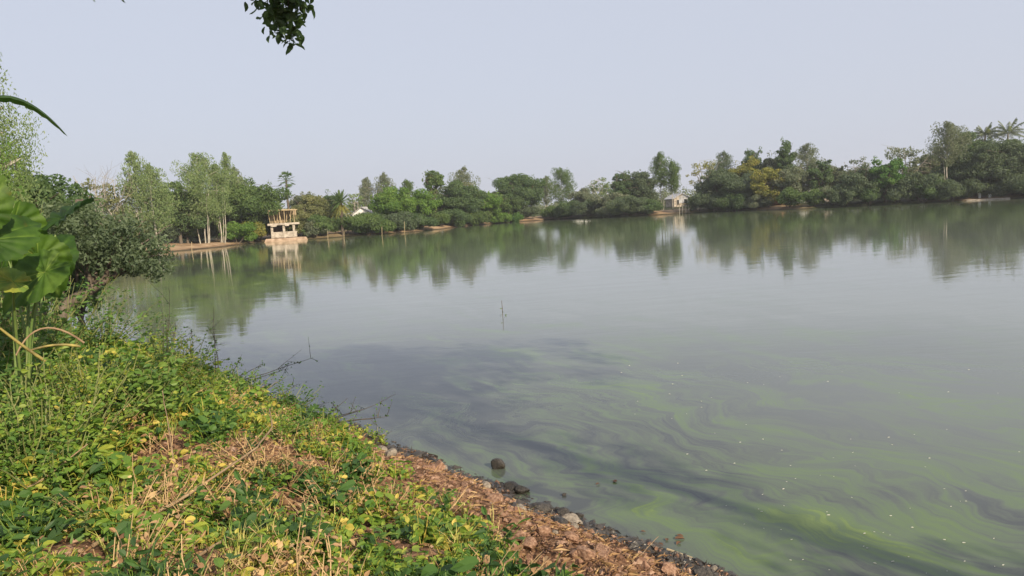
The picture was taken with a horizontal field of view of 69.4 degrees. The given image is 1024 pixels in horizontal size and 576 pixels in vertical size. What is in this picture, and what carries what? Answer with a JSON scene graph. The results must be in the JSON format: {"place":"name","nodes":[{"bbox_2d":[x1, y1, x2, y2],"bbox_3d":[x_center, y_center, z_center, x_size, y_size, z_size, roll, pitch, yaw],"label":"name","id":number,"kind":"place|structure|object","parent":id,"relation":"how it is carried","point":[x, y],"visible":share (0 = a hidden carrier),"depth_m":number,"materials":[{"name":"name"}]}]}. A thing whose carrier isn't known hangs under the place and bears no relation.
{"place":"outdoors","nodes":[
{"label":"outdoors","id":0,"kind":"place"},
{"bbox_2d":[0,0,1023,214],"label":"sky","id":1,"kind":"structure","parent":0,"point":[401,89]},
{"bbox_2d":[7,193,1023,575],"bbox_3d":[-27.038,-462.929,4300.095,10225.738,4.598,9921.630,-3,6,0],"label":"ground","id":2,"kind":"structure","parent":0,"point":[185,245],"depth_m":6.77,"materials":[{"name":"soil"}]},
{"bbox_2d":[0,362,39,442],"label":"leafy shrub","id":3,"kind":"object","parent":2,"relation":"on","point":[23,400],"visible":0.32,"depth_m":5.95,"materials":[{"name":"green plant"}]},
{"bbox_2d":[0,173,41,453],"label":"taro plant","id":4,"kind":"object","parent":2,"relation":"on","point":[19,235],"visible":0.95,"depth_m":5.53,"materials":[{"name":"green plant"}]},
{"bbox_2d":[0,134,43,326],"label":"slender tree","id":5,"kind":"object","parent":2,"relation":"on","point":[4,171],"visible":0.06,"depth_m":11.60,"materials":[{"name":"green plant"}]},
{"bbox_2d":[0,59,48,297],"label":"slender tree","id":6,"kind":"object","parent":2,"relation":"on","point":[7,124],"visible":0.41,"depth_m":13.90,"materials":[{"name":"green plant"}]},
{"bbox_2d":[0,95,66,135],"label":"leaf","id":7,"kind":"object","parent":2,"relation":"on","point":[15,100],"visible":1,"depth_m":6.24,"materials":[{"name":"green plant"}]},
{"bbox_2d":[0,262,70,403],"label":"leafy shrub","id":8,"kind":"object","parent":2,"relation":"on","point":[8,364],"visible":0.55,"depth_m":7.06,"materials":[{"name":"green plant"}]},
{"bbox_2d":[0,234,78,383],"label":"taro plant","id":9,"kind":"object","parent":2,"relation":"on","point":[68,240],"visible":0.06,"depth_m":8.45,"materials":[{"name":"green plant"}]},
{"bbox_2d":[0,384,79,479],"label":"leafy shrub","id":10,"kind":"object","parent":2,"relation":"on","point":[12,438],"visible":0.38,"depth_m":5.55,"materials":[{"name":"green plant"}]},
{"bbox_2d":[0,197,93,421],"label":"taro plant","id":11,"kind":"object","parent":2,"relation":"on","point":[41,269],"visible":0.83,"depth_m":6.31,"materials":[{"name":"green plant"}]},
{"bbox_2d":[0,185,101,358],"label":"leafy shrub","id":12,"kind":"object","parent":2,"relation":"on","point":[19,327],"visible":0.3,"depth_m":10.07,"materials":[{"name":"green plant"}]},
{"bbox_2d":[0,393,104,498],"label":"leafy shrub","id":13,"kind":"object","parent":2,"relation":"on","point":[7,454],"visible":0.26,"depth_m":5.44,"materials":[{"name":"green plant"}]},
{"bbox_2d":[5,144,104,314],"bbox_3d":[-14.743,-1.447,22.416,4.330,5.977,4.180,-3,6,0],"label":"broadleaf tree","id":14,"kind":"object","parent":2,"relation":"on","point":[47,189],"visible":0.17,"depth_m":22.17,"materials":[{"name":"green plant"}]},
{"bbox_2d":[0,424,112,500],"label":"leafy shrub","id":15,"kind":"object","parent":2,"relation":"on","point":[55,479],"visible":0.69,"depth_m":5.12,"materials":[{"name":"green plant"}]},
{"bbox_2d":[0,352,118,472],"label":"leafy shrub","id":16,"kind":"object","parent":2,"relation":"on","point":[51,428],"visible":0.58,"depth_m":5.76,"materials":[{"name":"green plant"}]},
{"bbox_2d":[0,339,127,411],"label":"leafy shrub","id":17,"kind":"object","parent":2,"relation":"on","point":[50,369],"visible":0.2,"depth_m":7.03,"materials":[{"name":"green plant"}]},
{"bbox_2d":[0,275,135,352],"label":"leafy shrub","id":18,"kind":"object","parent":2,"relation":"on","point":[57,312],"visible":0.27,"depth_m":11.61,"materials":[{"name":"green plant"}]},
{"bbox_2d":[38,193,108,329],"bbox_3d":[-11.525,-0.337,19.364,2.253,4.240,2.195,-5,6,-15],"label":"broadleaf tree","id":19,"kind":"object","parent":2,"relation":"on","point":[77,275],"visible":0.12,"depth_m":19.23,"materials":[{"name":"green plant"}]},
{"bbox_2d":[20,336,133,429],"bbox_3d":[-4.062,0.959,6.880,0.947,0.962,0.976,-9,9,-44],"label":"leafy shrub","id":20,"kind":"object","parent":2,"relation":"on","point":[101,356],"visible":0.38,"depth_m":6.81,"materials":[{"name":"green plant"}]},
{"bbox_2d":[0,373,162,447],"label":"leafy shrub","id":21,"kind":"object","parent":2,"relation":"on","point":[110,428],"visible":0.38,"depth_m":6.40,"materials":[{"name":"green plant"}]},
{"bbox_2d":[64,509,105,540],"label":"broad leaved seedling","id":22,"kind":"object","parent":2,"relation":"on","point":[74,521],"visible":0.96,"depth_m":4.34,"materials":[{"name":"green plant"}]},
{"bbox_2d":[32,345,168,411],"bbox_3d":[-4.447,1.028,7.763,1.347,0.872,1.498,-3,6,0],"label":"leafy shrub","id":23,"kind":"object","parent":2,"relation":"on","point":[110,363],"visible":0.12,"depth_m":7.58,"materials":[{"name":"green plant"}]},
{"bbox_2d":[44,288,163,348],"bbox_3d":[-7.396,0.655,13.097,2.284,1.273,2.322,2,8,38],"label":"leafy shrub","id":24,"kind":"object","parent":2,"relation":"on","point":[108,328],"visible":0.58,"depth_m":13.27,"materials":[{"name":"green plant"}]},
{"bbox_2d":[38,199,177,318],"bbox_3d":[-9.274,-0.385,16.600,3.297,3.318,3.434,-7,7,-28],"label":"leaning tree","id":25,"kind":"object","parent":2,"relation":"on","point":[116,252],"visible":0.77,"depth_m":16.18,"materials":[{"name":"green plant"}]},
{"bbox_2d":[54,337,174,417],"bbox_3d":[-4.074,1.009,7.681,1.026,0.918,0.825,-3,6,0],"label":"leafy shrub","id":26,"kind":"object","parent":2,"relation":"on","point":[141,356],"visible":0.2,"depth_m":7.81,"materials":[{"name":"green plant"}]},
{"bbox_2d":[94,176,135,220],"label":"sparse tree","id":27,"kind":"object","parent":2,"relation":"on","point":[116,198],"visible":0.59,"depth_m":94.57,"materials":[{"name":"green plant"}]},
{"bbox_2d":[115,151,157,242],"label":"slender tree","id":28,"kind":"object","parent":2,"relation":"on","point":[134,164],"visible":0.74,"depth_m":94.87,"materials":[{"name":"green plant"}]},
{"bbox_2d":[93,315,190,354],"bbox_3d":[-7.704,1.154,15.401,1.935,1.013,2.183,-3,6,0],"label":"leafy shrub","id":29,"kind":"object","parent":2,"relation":"on","point":[161,341],"visible":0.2,"depth_m":15.55,"materials":[{"name":"green plant"}]},
{"bbox_2d":[121,162,180,245],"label":"slender tree","id":30,"kind":"object","parent":2,"relation":"on","point":[159,207],"visible":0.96,"depth_m":95.59,"materials":[{"name":"green plant"}]},
{"bbox_2d":[98,357,212,423],"bbox_3d":[-3.757,1.033,7.365,1.140,0.735,0.957,-1,7,20],"label":"leafy shrub","id":31,"kind":"object","parent":2,"relation":"on","point":[155,408],"visible":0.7,"depth_m":7.31,"materials":[{"name":"green plant"}]},
{"bbox_2d":[109,331,208,371],"bbox_3d":[-5.258,1.057,10.994,1.480,0.898,1.304,-8,8,-36],"label":"leafy shrub","id":32,"kind":"object","parent":2,"relation":"on","point":[181,357],"visible":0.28,"depth_m":10.94,"materials":[{"name":"green plant"}]},
{"bbox_2d":[117,325,217,396],"bbox_3d":[-4.232,0.970,9.098,0.866,1.063,1.145,-1,7,18],"label":"leafy shrub","id":33,"kind":"object","parent":2,"relation":"on","point":[195,372],"visible":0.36,"depth_m":9.13,"materials":[{"name":"green plant"}]},
{"bbox_2d":[160,180,196,243],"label":"broadleaf tree","id":34,"kind":"object","parent":2,"relation":"on","point":[176,186],"visible":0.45,"depth_m":105.10,"materials":[{"name":"green plant"}]},
{"bbox_2d":[149,193,222,242],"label":"broadleaf tree","id":35,"kind":"object","parent":2,"relation":"on","point":[190,224],"visible":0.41,"depth_m":106.03,"materials":[{"name":"green plant"}]},
{"bbox_2d":[156,328,229,369],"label":"leafy shrub","id":36,"kind":"object","parent":2,"relation":"on","point":[206,350],"visible":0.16,"depth_m":13.05,"materials":[{"name":"green plant"}]},
{"bbox_2d":[170,151,225,243],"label":"slender tree","id":37,"kind":"object","parent":2,"relation":"on","point":[193,180],"visible":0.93,"depth_m":105.60,"materials":[{"name":"green plant"}]},
{"bbox_2d":[93,0,314,54],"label":"overhanging tree","id":38,"kind":"object","parent":2,"relation":"on","point":[280,15],"visible":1,"depth_m":4.61,"materials":[{"name":"green plant"}]},
{"bbox_2d":[178,362,243,396],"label":"leafy shrub","id":39,"kind":"object","parent":2,"relation":"on","point":[205,377],"visible":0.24,"depth_m":9.41,"materials":[{"name":"green plant"}]},
{"bbox_2d":[199,163,232,242],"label":"slender tree","id":40,"kind":"object","parent":2,"relation":"on","point":[223,206],"visible":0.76,"depth_m":108.36,"materials":[{"name":"green plant"}]},
{"bbox_2d":[208,152,242,222],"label":"slender tree","id":41,"kind":"object","parent":2,"relation":"on","point":[233,176],"visible":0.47,"depth_m":113.37,"materials":[{"name":"green plant"}]},
{"bbox_2d":[217,221,257,243],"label":"shore shrub","id":42,"kind":"object","parent":2,"relation":"on","point":[234,230],"visible":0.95,"depth_m":110.27,"materials":[{"name":"green plant"}]},
{"bbox_2d":[208,360,287,398],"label":"leafy shrub","id":43,"kind":"object","parent":2,"relation":"on","point":[241,385],"visible":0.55,"depth_m":10.55,"materials":[{"name":"green plant"}]},
{"bbox_2d":[220,175,291,226],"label":"broadleaf tree","id":44,"kind":"object","parent":2,"relation":"on","point":[258,202],"visible":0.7,"depth_m":114.51,"materials":[{"name":"green plant"}]},
{"bbox_2d":[7,397,530,575],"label":"grass","id":45,"kind":"structure","parent":2,"relation":"on","point":[230,531],"depth_m":4.53,"materials":[{"name":"plant"}]},
{"bbox_2d":[0,331,555,575],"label":"withered weeds","id":46,"kind":"object","parent":2,"relation":"on","point":[279,544],"visible":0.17,"depth_m":4.83,"materials":[{"name":"beige plant"}]},
{"bbox_2d":[92,446,257,546],"bbox_3d":[-2.164,1.366,5.038,0.110,0.031,1.700,-2,6,13],"label":"dry stick","id":47,"kind":"object","parent":46,"relation":"on","point":[94,544],"visible":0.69,"depth_m":4.92,"materials":[{"name":"beige wood"}]},
{"bbox_2d":[243,408,312,444],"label":"leafy shrub","id":48,"kind":"object","parent":2,"relation":"on","point":[281,426],"visible":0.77,"depth_m":7.33,"materials":[{"name":"green plant"}]},
{"bbox_2d":[264,209,307,242],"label":"unfinished pavilion","id":49,"kind":"structure","parent":2,"relation":"on","point":[279,218],"depth_m":116.28,"materials":[{"name":"concrete"}]},
{"bbox_2d":[253,381,323,413],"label":"leafy shrub","id":50,"kind":"object","parent":2,"relation":"on","point":[283,399],"visible":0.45,"depth_m":10.11,"materials":[{"name":"green plant"}]},
{"bbox_2d":[0,316,582,575],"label":"ground cover","id":51,"kind":"object","parent":2,"relation":"on","point":[108,474],"visible":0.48,"depth_m":5.26,"materials":[{"name":"green plant"}]},
{"bbox_2d":[0,329,583,575],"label":"creepers","id":52,"kind":"object","parent":2,"relation":"on","point":[57,526],"visible":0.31,"depth_m":4.42,"materials":[{"name":"green plant"}]},
{"bbox_2d":[280,210,318,235],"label":"shore shrub","id":53,"kind":"object","parent":2,"relation":"on","point":[300,217],"visible":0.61,"depth_m":117.66,"materials":[{"name":"green plant"}]},
{"bbox_2d":[291,195,335,218],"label":"broadleaf tree","id":54,"kind":"object","parent":2,"relation":"on","point":[318,206],"visible":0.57,"depth_m":122.58,"materials":[{"name":"green plant"}]},
{"bbox_2d":[301,214,340,234],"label":"shore shrub","id":55,"kind":"object","parent":2,"relation":"on","point":[324,221],"visible":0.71,"depth_m":118.13,"materials":[{"name":"green plant"}]},
{"bbox_2d":[326,190,354,235],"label":"palm tree","id":56,"kind":"object","parent":2,"relation":"on","point":[340,207],"visible":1,"depth_m":120.80,"materials":[{"name":"green plant"}]},
{"bbox_2d":[317,394,395,434],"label":"thorny twigs","id":57,"kind":"object","parent":2,"relation":"on","point":[357,411],"visible":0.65,"depth_m":10.28,"materials":[{"name":"brown plant"}]},
{"bbox_2d":[356,176,376,206],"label":"slender tree","id":58,"kind":"object","parent":2,"relation":"on","point":[364,191],"visible":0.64,"depth_m":144.99,"materials":[{"name":"green plant"}]},
{"bbox_2d":[344,212,396,234],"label":"shore shrub","id":59,"kind":"object","parent":2,"relation":"on","point":[365,222],"visible":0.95,"depth_m":121.59,"materials":[{"name":"green plant"}]},
{"bbox_2d":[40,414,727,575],"bbox_3d":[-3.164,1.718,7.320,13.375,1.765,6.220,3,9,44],"label":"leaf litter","id":60,"kind":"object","parent":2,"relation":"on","point":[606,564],"visible":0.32,"depth_m":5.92,"materials":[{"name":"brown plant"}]},
{"bbox_2d":[359,181,417,214],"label":"broadleaf tree","id":61,"kind":"object","parent":2,"relation":"on","point":[389,200],"visible":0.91,"depth_m":130.28,"materials":[{"name":"green plant"}]},
{"bbox_2d":[382,211,420,230],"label":"shore shrub","id":62,"kind":"object","parent":2,"relation":"on","point":[398,219],"visible":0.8,"depth_m":124.98,"materials":[{"name":"green plant"}]},
{"bbox_2d":[406,187,447,215],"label":"broadleaf tree","id":63,"kind":"object","parent":2,"relation":"on","point":[428,203],"visible":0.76,"depth_m":133.59,"materials":[{"name":"green plant"}]},
{"bbox_2d":[422,169,444,198],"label":"broadleaf tree","id":64,"kind":"object","parent":2,"relation":"on","point":[434,179],"visible":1,"depth_m":140.03,"materials":[{"name":"green plant"}]},
{"bbox_2d":[439,208,473,226],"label":"shore shrub","id":65,"kind":"object","parent":2,"relation":"on","point":[460,218],"visible":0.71,"depth_m":142.65,"materials":[{"name":"green plant"}]},
{"bbox_2d":[438,179,487,225],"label":"broadleaf tree","id":66,"kind":"object","parent":2,"relation":"on","point":[467,199],"visible":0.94,"depth_m":145.76,"materials":[{"name":"green plant"}]},
{"bbox_2d":[478,190,504,222],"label":"broadleaf tree","id":67,"kind":"object","parent":2,"relation":"on","point":[492,202],"visible":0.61,"depth_m":155.44,"materials":[{"name":"green plant"}]},
{"bbox_2d":[489,173,545,205],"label":"broadleaf tree","id":68,"kind":"object","parent":2,"relation":"on","point":[524,189],"visible":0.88,"depth_m":162.79,"materials":[{"name":"green plant"}]},
{"bbox_2d":[336,421,737,575],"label":"wet debris","id":69,"kind":"object","parent":2,"relation":"on","point":[637,542],"visible":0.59,"depth_m":7.20,"materials":[{"name":"stone"}]},
{"bbox_2d":[100,163,997,240],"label":"distant wood","id":70,"kind":"object","parent":2,"relation":"on","point":[664,193],"visible":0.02,"depth_m":189.44,"materials":[{"name":"green plant"}]},
{"bbox_2d":[543,167,577,203],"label":"slender tree","id":71,"kind":"object","parent":2,"relation":"on","point":[556,190],"visible":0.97,"depth_m":169.62,"materials":[{"name":"green plant"}]},
{"bbox_2d":[572,198,601,215],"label":"shore shrub","id":72,"kind":"object","parent":2,"relation":"on","point":[586,206],"visible":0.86,"depth_m":157.52,"materials":[{"name":"green plant"}]},
{"bbox_2d":[608,170,637,194],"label":"broadleaf tree","id":73,"kind":"object","parent":2,"relation":"on","point":[618,185],"visible":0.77,"depth_m":156.03,"materials":[{"name":"green plant"}]},
{"bbox_2d":[605,195,647,215],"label":"shore shrub","id":74,"kind":"object","parent":2,"relation":"on","point":[628,205],"visible":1,"depth_m":148.30,"materials":[{"name":"green plant"}]},
{"bbox_2d":[621,170,658,199],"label":"broadleaf tree","id":75,"kind":"object","parent":2,"relation":"on","point":[645,186],"visible":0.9,"depth_m":154.37,"materials":[{"name":"green plant"}]},
{"bbox_2d":[649,151,673,210],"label":"slender tree","id":76,"kind":"object","parent":2,"relation":"on","point":[658,162],"visible":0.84,"depth_m":155.80,"materials":[{"name":"green plant"}]},
{"bbox_2d":[662,161,680,210],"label":"slender tree","id":77,"kind":"object","parent":2,"relation":"on","point":[673,180],"visible":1,"depth_m":153.72,"materials":[{"name":"green plant"}]},
{"bbox_2d":[694,165,738,194],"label":"broadleaf tree","id":78,"kind":"object","parent":2,"relation":"on","point":[712,185],"visible":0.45,"depth_m":149.11,"materials":[{"name":"green plant"}]},
{"bbox_2d":[711,191,756,210],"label":"shore shrub","id":79,"kind":"object","parent":2,"relation":"on","point":[734,202],"visible":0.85,"depth_m":142.61,"materials":[{"name":"green plant"}]},
{"bbox_2d":[719,170,760,209],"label":"broadleaf tree","id":80,"kind":"object","parent":2,"relation":"on","point":[737,185],"visible":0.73,"depth_m":142.48,"materials":[{"name":"green plant"}]},
{"bbox_2d":[728,155,761,176],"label":"broadleaf tree","id":81,"kind":"object","parent":2,"relation":"on","point":[740,171],"visible":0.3,"depth_m":148.25,"materials":[{"name":"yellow plant"}]},
{"bbox_2d":[750,167,785,206],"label":"broadleaf tree","id":82,"kind":"object","parent":2,"relation":"on","point":[763,188],"visible":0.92,"depth_m":138.44,"materials":[{"name":"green plant"}]},
{"bbox_2d":[774,138,796,172],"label":"broadleaf tree","id":83,"kind":"object","parent":2,"relation":"on","point":[785,157],"visible":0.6,"depth_m":147.06,"materials":[{"name":"green plant"}]},
{"bbox_2d":[775,187,800,207],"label":"shore shrub","id":84,"kind":"object","parent":2,"relation":"on","point":[791,195],"visible":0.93,"depth_m":132.91,"materials":[{"name":"green plant"}]},
{"bbox_2d":[770,165,809,192],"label":"broadleaf tree","id":85,"kind":"object","parent":2,"relation":"on","point":[796,178],"visible":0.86,"depth_m":136.61,"materials":[{"name":"green plant"}]},
{"bbox_2d":[787,143,825,202],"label":"slender tree","id":86,"kind":"object","parent":2,"relation":"on","point":[805,157],"visible":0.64,"depth_m":139.49,"materials":[{"name":"green plant"}]},
{"bbox_2d":[796,189,826,206],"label":"shore shrub","id":87,"kind":"object","parent":2,"relation":"on","point":[814,197],"visible":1,"depth_m":129.02,"materials":[{"name":"green plant"}]},
{"bbox_2d":[804,159,833,189],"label":"broadleaf tree","id":88,"kind":"object","parent":2,"relation":"on","point":[823,175],"visible":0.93,"depth_m":136.44,"materials":[{"name":"green plant"}]},
{"bbox_2d":[826,183,865,206],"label":"shore shrub","id":89,"kind":"object","parent":2,"relation":"on","point":[846,194],"visible":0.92,"depth_m":126.72,"materials":[{"name":"green plant"}]},
{"bbox_2d":[835,165,882,202],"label":"broadleaf tree","id":90,"kind":"object","parent":2,"relation":"on","point":[859,177],"visible":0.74,"depth_m":126.26,"materials":[{"name":"green plant"}]},
{"bbox_2d":[854,185,882,205],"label":"shore shrub","id":91,"kind":"object","parent":2,"relation":"on","point":[866,195],"visible":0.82,"depth_m":125.25,"materials":[{"name":"green plant"}]},
{"bbox_2d":[866,156,911,202],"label":"broadleaf tree","id":92,"kind":"object","parent":2,"relation":"on","point":[889,171],"visible":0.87,"depth_m":125.02,"materials":[{"name":"green plant"}]},
{"bbox_2d":[877,183,915,202],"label":"shore shrub","id":93,"kind":"object","parent":2,"relation":"on","point":[893,193],"visible":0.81,"depth_m":123.94,"materials":[{"name":"green plant"}]},
{"bbox_2d":[884,146,942,173],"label":"sparse tree","id":94,"kind":"object","parent":2,"relation":"on","point":[897,150],"visible":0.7,"depth_m":131.18,"materials":[{"name":"green plant"}]},
{"bbox_2d":[892,171,944,199],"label":"broadleaf tree","id":95,"kind":"object","parent":2,"relation":"on","point":[910,178],"visible":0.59,"depth_m":123.11,"materials":[{"name":"green plant"}]},
{"bbox_2d":[906,179,946,201],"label":"shore shrub","id":96,"kind":"object","parent":2,"relation":"on","point":[928,193],"visible":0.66,"depth_m":122.23,"materials":[{"name":"green plant"}]},
{"bbox_2d":[911,149,945,173],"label":"broadleaf tree","id":97,"kind":"object","parent":2,"relation":"on","point":[927,161],"visible":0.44,"depth_m":131.90,"materials":[{"name":"green plant"}]},
{"bbox_2d":[922,177,973,201],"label":"shore shrub","id":98,"kind":"object","parent":2,"relation":"on","point":[953,187],"visible":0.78,"depth_m":120.74,"materials":[{"name":"green plant"}]},
{"bbox_2d":[925,120,971,179],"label":"slender tree","id":99,"kind":"object","parent":2,"relation":"on","point":[951,129],"visible":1,"depth_m":122.17,"materials":[{"name":"green plant"}]},
{"bbox_2d":[929,143,1018,195],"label":"broadleaf tree","id":100,"kind":"object","parent":2,"relation":"on","point":[979,164],"visible":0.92,"depth_m":121.00,"materials":[{"name":"green plant"}]},
{"bbox_2d":[956,175,1002,197],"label":"shore shrub","id":101,"kind":"object","parent":2,"relation":"on","point":[977,185],"visible":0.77,"depth_m":120.84,"materials":[{"name":"green plant"}]},
{"bbox_2d":[985,135,1023,176],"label":"broadleaf tree","id":102,"kind":"object","parent":2,"relation":"on","point":[1015,152],"visible":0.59,"depth_m":119.92,"materials":[{"name":"green plant"}]},
{"bbox_2d":[987,118,1023,142],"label":"palm tree","id":103,"kind":"object","parent":2,"relation":"on","point":[1013,131],"visible":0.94,"depth_m":128.68,"materials":[{"name":"green plant"}]},
{"bbox_2d":[998,173,1023,194],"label":"shore shrub","id":104,"kind":"object","parent":2,"relation":"on","point":[1014,180],"visible":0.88,"depth_m":117.93,"materials":[{"name":"green plant"}]},
{"bbox_2d":[48,198,1023,575],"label":"water","id":105,"kind":"structure","parent":0,"point":[652,364],"depth_m":15.03,"materials":[{"name":"green liquid"}]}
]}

